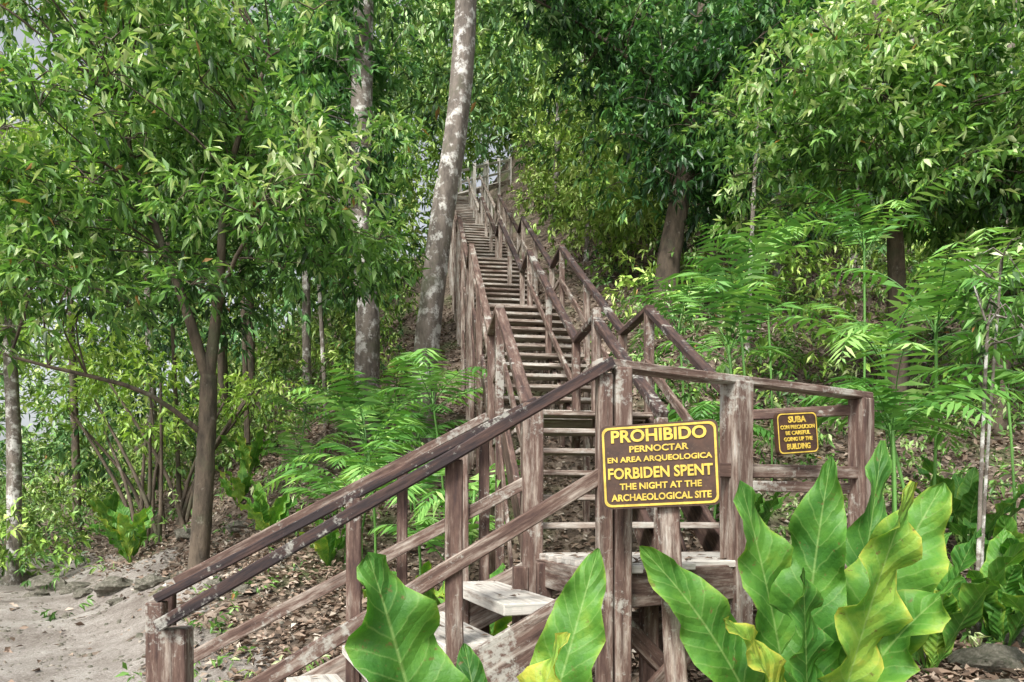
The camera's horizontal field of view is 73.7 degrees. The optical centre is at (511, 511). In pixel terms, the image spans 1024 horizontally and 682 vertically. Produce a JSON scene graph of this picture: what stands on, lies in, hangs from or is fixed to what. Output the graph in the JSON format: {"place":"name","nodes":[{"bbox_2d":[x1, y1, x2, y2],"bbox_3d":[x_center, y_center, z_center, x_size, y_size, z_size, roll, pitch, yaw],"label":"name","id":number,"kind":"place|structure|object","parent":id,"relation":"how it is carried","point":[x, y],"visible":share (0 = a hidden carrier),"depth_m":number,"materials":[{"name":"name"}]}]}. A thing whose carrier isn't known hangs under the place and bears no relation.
{"place":"outdoors","nodes":[
{"label":"outdoors","id":0,"kind":"place"},
{"bbox_2d":[0,548,281,681],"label":"dirt path","id":1,"kind":"structure","parent":0,"point":[31,638],"depth_m":7.75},
{"bbox_2d":[0,0,547,484],"label":"sky","id":2,"kind":"structure","parent":0,"point":[19,35],"materials":[{"name":"white"}]},
{"bbox_2d":[0,119,1023,681],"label":"hillside ground","id":3,"kind":"structure","parent":0,"point":[390,517],"depth_m":11.58,"materials":[{"name":"brown soil"}]},
{"bbox_2d":[0,571,36,584],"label":"rock","id":4,"kind":"object","parent":3,"relation":"on","point":[26,576],"visible":0.22,"depth_m":12.36,"materials":[{"name":"stone"}]},
{"bbox_2d":[23,590,50,596],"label":"rock","id":5,"kind":"object","parent":3,"relation":"on","point":[38,593],"visible":0.43,"depth_m":10.84,"materials":[{"name":"stone"}]},
{"bbox_2d":[23,575,67,591],"bbox_3d":[-7.984,1.287,11.705,0.631,0.418,0.925,0,0,-43],"label":"rock","id":6,"kind":"object","parent":3,"relation":"on","point":[38,582],"visible":0.54,"depth_m":11.47,"materials":[{"name":"stone"}]},
{"bbox_2d":[18,120,116,542],"bbox_3d":[-10.743,-4.310,16.847,2.840,10.413,2.667,0,0,0],"label":"slender tree","id":7,"kind":"object","parent":3,"relation":"on","point":[75,442],"visible":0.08,"depth_m":16.93,"materials":[{"name":"green plant"}]},
{"bbox_2d":[59,581,90,594],"bbox_3d":[-7.006,1.247,10.982,0.402,0.262,0.585,0,0,20],"label":"rock","id":8,"kind":"object","parent":3,"relation":"on","point":[70,587],"visible":0.52,"depth_m":10.83,"materials":[{"name":"stone"}]},
{"bbox_2d":[72,588,92,598],"bbox_3d":[-6.397,1.226,10.196,0.298,0.176,0.412,0,0,-32],"label":"rock","id":9,"kind":"object","parent":3,"relation":"on","point":[79,593],"visible":0.72,"depth_m":10.06,"materials":[{"name":"stone"}]},
{"bbox_2d":[0,51,184,584],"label":"broadleaf tree","id":10,"kind":"object","parent":3,"relation":"on","point":[13,448],"visible":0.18,"depth_m":12.25,"materials":[{"name":"green plant"}]},
{"bbox_2d":[85,491,136,539],"bbox_3d":[-8.511,0.113,14.526,0.952,1.091,1.022,0,0,-34],"label":"birds nest anthurium","id":11,"kind":"object","parent":3,"relation":"on","point":[110,501],"visible":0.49,"depth_m":14.28,"materials":[{"name":"green plant"}]},
{"bbox_2d":[93,575,132,596],"bbox_3d":[-5.786,1.108,10.005,0.613,0.363,0.659,0,0,-32],"label":"rock","id":12,"kind":"object","parent":3,"relation":"on","point":[109,585],"visible":0.65,"depth_m":9.79,"materials":[{"name":"stone"}]},
{"bbox_2d":[105,597,123,605],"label":"rock","id":13,"kind":"object","parent":3,"relation":"on","point":[112,602],"visible":0.61,"depth_m":8.92,"materials":[{"name":"stone"}]},
{"bbox_2d":[85,500,152,562],"bbox_3d":[-6.758,0.364,11.728,1.033,1.148,1.172,0,0,-26],"label":"birds nest anthurium","id":14,"kind":"object","parent":3,"relation":"on","point":[120,516],"visible":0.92,"depth_m":11.66,"materials":[{"name":"green plant"}]},
{"bbox_2d":[105,89,158,472],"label":"slender tree","id":15,"kind":"object","parent":3,"relation":"on","point":[153,381],"visible":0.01,"depth_m":20.89,"materials":[{"name":"brown plant"}]},
{"bbox_2d":[133,574,168,590],"bbox_3d":[-4.811,0.948,9.105,0.448,0.241,0.510,0,0,-7],"label":"rock","id":16,"kind":"object","parent":3,"relation":"on","point":[148,582],"visible":0.79,"depth_m":8.91,"materials":[{"name":"stone"}]},
{"bbox_2d":[0,451,306,681],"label":"path pebbles","id":17,"kind":"object","parent":3,"relation":"on","point":[138,635],"visible":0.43,"depth_m":7.90,"materials":[{"name":"stone"}]},
{"bbox_2d":[87,77,231,503],"bbox_3d":[-7.862,-4.927,15.298,3.589,9.647,2.728,0,0,-21],"label":"slender tree","id":18,"kind":"object","parent":3,"relation":"on","point":[177,460],"visible":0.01,"depth_m":14.96,"materials":[{"name":"green plant"}]},
{"bbox_2d":[19,350,304,547],"bbox_3d":[-6.566,-1.142,12.905,4.743,3.880,2.457,0,0,0],"label":"multistem shrub","id":19,"kind":"object","parent":3,"relation":"on","point":[184,508],"visible":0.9,"depth_m":12.84,"materials":[{"name":"green plant"}]},
{"bbox_2d":[174,528,190,540],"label":"rock","id":20,"kind":"object","parent":3,"relation":"on","point":[182,533],"visible":0.52,"depth_m":11.22,"materials":[{"name":"stone"}]},
{"bbox_2d":[182,59,230,452],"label":"slender tree","id":21,"kind":"object","parent":3,"relation":"on","point":[222,363],"visible":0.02,"depth_m":18.89,"materials":[{"name":"brown plant"}]},
{"bbox_2d":[202,578,222,588],"bbox_3d":[-3.499,0.875,8.099,0.289,0.185,0.407,0,0,10],"label":"rock","id":22,"kind":"object","parent":3,"relation":"on","point":[213,581],"visible":0.29,"depth_m":7.97,"materials":[{"name":"stone"}]},
{"bbox_2d":[0,0,439,569],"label":"broadleaf tree","id":23,"kind":"object","parent":3,"relation":"on","point":[288,218],"visible":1,"depth_m":8.15,"materials":[{"name":"green plant"}]},
{"bbox_2d":[157,23,310,444],"bbox_3d":[-5.812,-5.343,14.356,2.910,9.020,2.839,0,0,43],"label":"slender tree","id":24,"kind":"object","parent":3,"relation":"on","point":[246,412],"visible":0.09,"depth_m":14.45,"materials":[{"name":"green plant"}]},
{"bbox_2d":[215,464,256,506],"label":"birds nest anthurium","id":25,"kind":"object","parent":3,"relation":"on","point":[241,483],"visible":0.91,"depth_m":11.45,"materials":[{"name":"green plant"}]},
{"bbox_2d":[223,520,249,532],"bbox_3d":[-4.176,0.246,10.626,0.405,0.231,0.531,0,0,40],"label":"rock","id":26,"kind":"object","parent":3,"relation":"on","point":[235,526],"visible":0.51,"depth_m":10.44,"materials":[{"name":"stone"}]},
{"bbox_2d":[196,24,277,444],"bbox_3d":[-6.765,-6.675,16.541,2.313,10.159,3.023,0,0,-24],"label":"slender tree","id":27,"kind":"object","parent":3,"relation":"on","point":[251,367],"visible":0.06,"depth_m":16.92,"materials":[{"name":"green plant"}]},
{"bbox_2d":[233,584,256,594],"bbox_3d":[-2.892,0.847,7.402,0.253,0.128,0.244,0,0,-12],"label":"rock","id":28,"kind":"object","parent":3,"relation":"on","point":[242,588],"visible":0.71,"depth_m":7.33,"materials":[{"name":"stone"}]},
{"bbox_2d":[217,429,283,475],"bbox_3d":[-5.131,-1.143,13.508,1.013,0.978,0.956,0,0,0],"label":"birds nest anthurium","id":29,"kind":"object","parent":3,"relation":"on","point":[249,456],"visible":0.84,"depth_m":13.38,"materials":[{"name":"green plant"}]},
{"bbox_2d":[238,480,312,549],"bbox_3d":[-3.137,0.040,9.083,0.951,0.929,1.019,0,0,-22],"label":"birds nest anthurium","id":30,"kind":"object","parent":3,"relation":"on","point":[264,515],"visible":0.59,"depth_m":8.86,"materials":[{"name":"green plant"}]},
{"bbox_2d":[234,0,344,427],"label":"slender tree","id":31,"kind":"object","parent":3,"relation":"on","point":[306,339],"visible":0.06,"depth_m":15.92,"materials":[{"name":"green plant"}]},
{"bbox_2d":[261,424,353,469],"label":"understory palm","id":32,"kind":"object","parent":3,"relation":"on","point":[287,440],"visible":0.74,"depth_m":10.27,"materials":[{"name":"green plant"}]},
{"bbox_2d":[258,384,365,454],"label":"understory palm","id":33,"kind":"object","parent":3,"relation":"on","point":[275,400],"visible":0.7,"depth_m":11.98,"materials":[{"name":"green plant"}]},
{"bbox_2d":[230,0,404,428],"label":"slender tree","id":34,"kind":"object","parent":3,"relation":"on","point":[257,21],"visible":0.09,"depth_m":13.96,"materials":[{"name":"green plant"}]},
{"bbox_2d":[202,0,437,439],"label":"pale bark tree","id":35,"kind":"object","parent":3,"relation":"on","point":[359,75],"visible":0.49,"depth_m":12.26,"materials":[{"name":"green plant"}]},
{"bbox_2d":[299,519,345,568],"bbox_3d":[-2.152,0.333,8.125,0.631,0.733,0.879,0,0,0],"label":"birds nest anthurium","id":36,"kind":"object","parent":3,"relation":"on","point":[326,545],"visible":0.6,"depth_m":8.15,"materials":[{"name":"green plant"}]},
{"bbox_2d":[274,425,424,563],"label":"understory palm","id":37,"kind":"object","parent":3,"relation":"on","point":[335,460],"visible":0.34,"depth_m":8.44,"materials":[{"name":"green plant"}]},
{"bbox_2d":[257,361,444,556],"bbox_3d":[-1.628,-0.258,7.658,2.146,2.419,1.975,0,0,-42],"label":"understory palm","id":38,"kind":"object","parent":3,"relation":"on","point":[390,443],"visible":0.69,"depth_m":7.42,"materials":[{"name":"green plant"}]},
{"bbox_2d":[292,376,435,468],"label":"understory palm","id":39,"kind":"object","parent":3,"relation":"on","point":[349,394],"visible":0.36,"depth_m":10.36,"materials":[{"name":"green plant"}]},
{"bbox_2d":[346,452,441,574],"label":"understory palm","id":40,"kind":"object","parent":3,"relation":"on","point":[388,456],"visible":0.27,"depth_m":7.07,"materials":[{"name":"green plant"}]},
{"bbox_2d":[320,366,469,516],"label":"understory palm","id":41,"kind":"object","parent":3,"relation":"on","point":[385,408],"visible":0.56,"depth_m":9.28,"materials":[{"name":"green plant"}]},
{"bbox_2d":[362,560,443,597],"bbox_3d":[-0.938,0.851,6.267,1.077,0.858,0.799,0,0,-21],"label":"birds nest anthurium","id":42,"kind":"object","parent":3,"relation":"on","point":[426,567],"visible":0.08,"depth_m":6.02,"materials":[{"name":"green plant"}]},
{"bbox_2d":[365,348,517,546],"bbox_3d":[-0.714,-0.734,8.613,1.826,2.726,2.194,0,0,44],"label":"understory palm","id":43,"kind":"object","parent":3,"relation":"on","point":[416,356],"visible":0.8,"depth_m":8.40,"materials":[{"name":"green plant"}]},
{"bbox_2d":[337,1,545,259],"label":"forest foliage","id":44,"kind":"object","parent":3,"relation":"on","point":[469,155],"visible":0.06,"depth_m":38.59,"materials":[{"name":"green plant"}]},
{"bbox_2d":[407,0,476,466],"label":"pale bark tree","id":45,"kind":"object","parent":3,"relation":"on","point":[431,303],"visible":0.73,"depth_m":10.85,"materials":[{"name":"grey plant"}]},
{"bbox_2d":[369,459,519,598],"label":"understory palm","id":46,"kind":"object","parent":3,"relation":"on","point":[428,521],"visible":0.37,"depth_m":6.47,"materials":[{"name":"green plant"}]},
{"bbox_2d":[422,563,511,635],"bbox_3d":[-0.401,0.991,5.553,1.214,1.080,1.350,0,0,-43],"label":"birds nest anthurium","id":47,"kind":"object","parent":3,"relation":"on","point":[497,626],"visible":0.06,"depth_m":5.29,"materials":[{"name":"green plant"}]},
{"bbox_2d":[344,548,605,681],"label":"birds nest anthurium","id":48,"kind":"object","parent":3,"relation":"on","point":[391,638],"visible":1,"depth_m":2.42,"materials":[{"name":"green plant"}]},
{"bbox_2d":[0,0,978,508],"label":"forest foliage","id":49,"kind":"object","parent":3,"relation":"on","point":[58,468],"visible":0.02,"depth_m":32.78,"materials":[{"name":"green plant"}]},
{"bbox_2d":[145,156,873,681],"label":"wooden staircase","id":50,"kind":"structure","parent":3,"relation":"on","point":[497,300],"depth_m":4.29,"materials":[{"name":"wood"}]},
{"bbox_2d":[310,549,727,677],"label":"fallen leaves","id":51,"kind":"object","parent":50,"relation":"on","point":[637,561],"visible":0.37,"depth_m":3.84,"materials":[{"name":"brown plant"}]},
{"bbox_2d":[773,411,818,454],"bbox_3d":[1.660,-0.460,4.013,0.300,0.245,0.062,-5,2,-20],"label":"caution sign","id":52,"kind":"object","parent":50,"relation":"attached to","point":[795,432],"visible":1,"depth_m":3.98,"materials":[{"name":"brown paint"}]},
{"bbox_2d":[0,0,1023,506],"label":"forest foliage","id":53,"kind":"object","parent":3,"relation":"on","point":[442,24],"visible":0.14,"depth_m":18.60,"materials":[{"name":"green plant"}]},
{"bbox_2d":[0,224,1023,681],"bbox_3d":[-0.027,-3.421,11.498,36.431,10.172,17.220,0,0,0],"label":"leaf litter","id":54,"kind":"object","parent":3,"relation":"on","point":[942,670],"visible":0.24,"depth_m":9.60,"materials":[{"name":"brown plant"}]},
{"bbox_2d":[0,138,1023,621],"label":"undergrowth foliage","id":55,"kind":"object","parent":3,"relation":"on","point":[792,264],"visible":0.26,"depth_m":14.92,"materials":[{"name":"green plant"}]},
{"bbox_2d":[0,0,1023,488],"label":"forest foliage","id":56,"kind":"object","parent":3,"relation":"on","point":[480,150],"visible":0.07,"depth_m":14.86,"materials":[{"name":"green plant"}]},
{"bbox_2d":[0,155,1023,563],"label":"undergrowth foliage","id":57,"kind":"object","parent":3,"relation":"on","point":[830,237],"visible":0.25,"depth_m":14.38,"materials":[{"name":"green plant"}]},
{"bbox_2d":[0,0,1023,501],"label":"forest foliage","id":58,"kind":"object","parent":3,"relation":"on","point":[490,88],"visible":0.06,"depth_m":19.78,"materials":[{"name":"green plant"}]},
{"bbox_2d":[550,86,561,235],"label":"slender tree","id":59,"kind":"object","parent":3,"relation":"on","point":[556,174],"visible":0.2,"depth_m":20.93,"materials":[{"name":"brown plant"}]},
{"bbox_2d":[115,392,1023,681],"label":"undergrowth foliage","id":60,"kind":"object","parent":3,"relation":"on","point":[971,640],"visible":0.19,"depth_m":7.08,"materials":[{"name":"green plant"}]},
{"bbox_2d":[545,3,635,263],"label":"slender tree","id":61,"kind":"object","parent":3,"relation":"on","point":[586,259],"visible":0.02,"depth_m":17.46,"materials":[{"name":"brown plant"}]},
{"bbox_2d":[506,88,692,256],"bbox_3d":[2.831,-11.214,20.801,6.150,10.870,14.102,0,0,0],"label":"forest foliage","id":62,"kind":"object","parent":3,"relation":"on","point":[610,215],"visible":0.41,"depth_m":16.66,"materials":[{"name":"green plant"}]},
{"bbox_2d":[600,419,720,681],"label":"prohibition sign","id":63,"kind":"object","parent":3,"relation":"on","point":[667,469],"visible":1,"depth_m":3.08,"materials":[{"name":"brown paint"}]},
{"bbox_2d":[626,248,739,407],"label":"understory palm","id":64,"kind":"object","parent":3,"relation":"on","point":[677,307],"visible":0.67,"depth_m":9.28,"materials":[{"name":"green plant"}]},
{"bbox_2d":[510,0,878,326],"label":"dark trunk tree","id":65,"kind":"object","parent":3,"relation":"on","point":[684,177],"visible":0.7,"depth_m":13.28,"materials":[{"name":"green plant"}]},
{"bbox_2d":[655,401,773,519],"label":"understory palm","id":66,"kind":"object","parent":3,"relation":"on","point":[704,415],"visible":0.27,"depth_m":7.08,"materials":[{"name":"green plant"}]},
{"bbox_2d":[652,211,822,378],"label":"understory palm","id":67,"kind":"object","parent":3,"relation":"on","point":[725,285],"visible":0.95,"depth_m":7.31,"materials":[{"name":"green plant"}]},
{"bbox_2d":[688,0,830,354],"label":"slender tree","id":68,"kind":"object","parent":3,"relation":"on","point":[772,17],"visible":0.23,"depth_m":12.46,"materials":[{"name":"green plant"}]},
{"bbox_2d":[741,2,781,280],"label":"slender tree","id":69,"kind":"object","parent":3,"relation":"on","point":[778,266],"visible":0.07,"depth_m":15.90,"materials":[{"name":"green plant"}]},
{"bbox_2d":[718,479,806,525],"bbox_3d":[2.582,0.060,7.396,1.043,0.835,0.813,0,0,-41],"label":"birds nest anthurium","id":70,"kind":"object","parent":3,"relation":"on","point":[764,512],"visible":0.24,"depth_m":7.35,"materials":[{"name":"green plant"}]},
{"bbox_2d":[703,205,831,480],"bbox_3d":[3.421,-2.174,9.318,1.552,3.685,2.052,0,0,-33],"label":"understory palm","id":71,"kind":"object","parent":3,"relation":"on","point":[811,247],"visible":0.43,"depth_m":9.27,"materials":[{"name":"green plant"}]},
{"bbox_2d":[639,440,963,681],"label":"birds nest anthurium","id":72,"kind":"object","parent":3,"relation":"on","point":[874,611],"visible":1,"depth_m":3.00,"materials":[{"name":"green plant"}]},
{"bbox_2d":[668,0,1023,431],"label":"broadleaf tree","id":73,"kind":"object","parent":3,"relation":"on","point":[821,136],"visible":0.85,"depth_m":9.05,"materials":[{"name":"green plant"}]},
{"bbox_2d":[846,1,860,266],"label":"slender tree","id":74,"kind":"object","parent":3,"relation":"on","point":[858,234],"visible":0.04,"depth_m":16.89,"materials":[{"name":"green plant"}]},
{"bbox_2d":[787,171,965,386],"bbox_3d":[4.301,-1.867,8.176,1.918,4.479,1.812,0,0,32],"label":"understory palm","id":75,"kind":"object","parent":3,"relation":"on","point":[854,231],"visible":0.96,"depth_m":8.19,"materials":[{"name":"green plant"}]},
{"bbox_2d":[767,242,1023,512],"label":"understory palm","id":76,"kind":"object","parent":3,"relation":"on","point":[861,333],"visible":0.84,"depth_m":6.09,"materials":[{"name":"green plant"}]},
{"bbox_2d":[798,342,1023,511],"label":"understory palm","id":77,"kind":"object","parent":3,"relation":"on","point":[887,399],"visible":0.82,"depth_m":5.56,"materials":[{"name":"green plant"}]},
{"bbox_2d":[820,0,1021,212],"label":"slender tree","id":78,"kind":"object","parent":3,"relation":"on","point":[933,31],"visible":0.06,"depth_m":12.48,"materials":[{"name":"green plant"}]},
{"bbox_2d":[847,0,1023,434],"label":"broadleaf tree","id":79,"kind":"object","parent":3,"relation":"on","point":[1004,180],"visible":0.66,"depth_m":9.14,"materials":[{"name":"green plant"}]},
{"bbox_2d":[944,532,953,544],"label":"birds nest anthurium","id":80,"kind":"object","parent":3,"relation":"on","point":[946,536],"depth_m":5.50,"materials":[{"name":"green plant"}]},
{"bbox_2d":[896,281,1023,533],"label":"understory palm","id":81,"kind":"object","parent":3,"relation":"on","point":[1006,350],"visible":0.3,"depth_m":6.38,"materials":[{"name":"green plant"}]},
{"bbox_2d":[905,455,1023,543],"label":"birds nest anthurium","id":82,"kind":"object","parent":3,"relation":"on","point":[964,491],"visible":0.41,"depth_m":7.17,"materials":[{"name":"green plant"}]},
{"bbox_2d":[908,227,1023,523],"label":"understory palm","id":83,"kind":"object","parent":3,"relation":"on","point":[995,263],"visible":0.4,"depth_m":7.72,"materials":[{"name":"green plant"}]},
{"bbox_2d":[909,364,1023,392],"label":"understory palm","id":84,"kind":"object","parent":3,"relation":"on","point":[1005,376],"visible":0.71,"depth_m":5.71,"materials":[{"name":"green plant"}]},
{"bbox_2d":[911,527,1023,674],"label":"birds nest anthurium","id":85,"kind":"object","parent":3,"relation":"on","point":[936,648],"visible":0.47,"depth_m":4.31,"materials":[{"name":"green plant"}]},
{"bbox_2d":[947,643,1023,678],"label":"rock","id":86,"kind":"object","parent":3,"relation":"on","point":[995,657],"visible":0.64,"depth_m":4.55,"materials":[{"name":"stone"}]},
{"bbox_2d":[948,514,1023,613],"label":"birds nest anthurium","id":87,"kind":"object","parent":3,"relation":"on","point":[1007,523],"visible":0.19,"depth_m":5.51,"materials":[{"name":"green plant"}]},
{"bbox_2d":[951,237,1023,623],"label":"slender tree","id":88,"kind":"object","parent":3,"relation":"on","point":[1001,326],"visible":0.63,"depth_m":5.49,"materials":[{"name":"green plant"}]},
{"bbox_2d":[962,678,1015,681],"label":"rock","id":89,"kind":"object","parent":3,"relation":"on","point":[998,680],"visible":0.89,"depth_m":4.09,"materials":[{"name":"stone"}]},
{"bbox_2d":[955,282,1023,635],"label":"slender tree","id":90,"kind":"object","parent":3,"relation":"on","point":[986,318],"visible":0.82,"depth_m":5.29,"materials":[{"name":"green plant"}]},
{"bbox_2d":[957,528,1023,645],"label":"birds nest anthurium","id":91,"kind":"object","parent":3,"relation":"on","point":[999,624],"visible":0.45,"depth_m":4.95,"materials":[{"name":"green plant"}]},
{"bbox_2d":[963,623,1023,646],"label":"rock","id":92,"kind":"object","parent":3,"relation":"on","point":[1019,638],"visible":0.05,"depth_m":5.16,"materials":[{"name":"stone"}]},
{"bbox_2d":[985,577,1023,614],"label":"birds nest anthurium","id":93,"kind":"object","parent":3,"relation":"on","point":[1014,602],"visible":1,"depth_m":3.99,"materials":[{"name":"green plant"}]},
{"bbox_2d":[999,0,1016,244],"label":"slender tree","id":94,"kind":"object","parent":3,"relation":"on","point":[1010,45],"visible":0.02,"depth_m":13.93,"materials":[{"name":"green plant"}]},
{"bbox_2d":[579,59,583,162],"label":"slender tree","id":95,"kind":"object","parent":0,"point":[579,133],"visible":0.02,"depth_m":23.91,"materials":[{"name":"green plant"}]}
]}

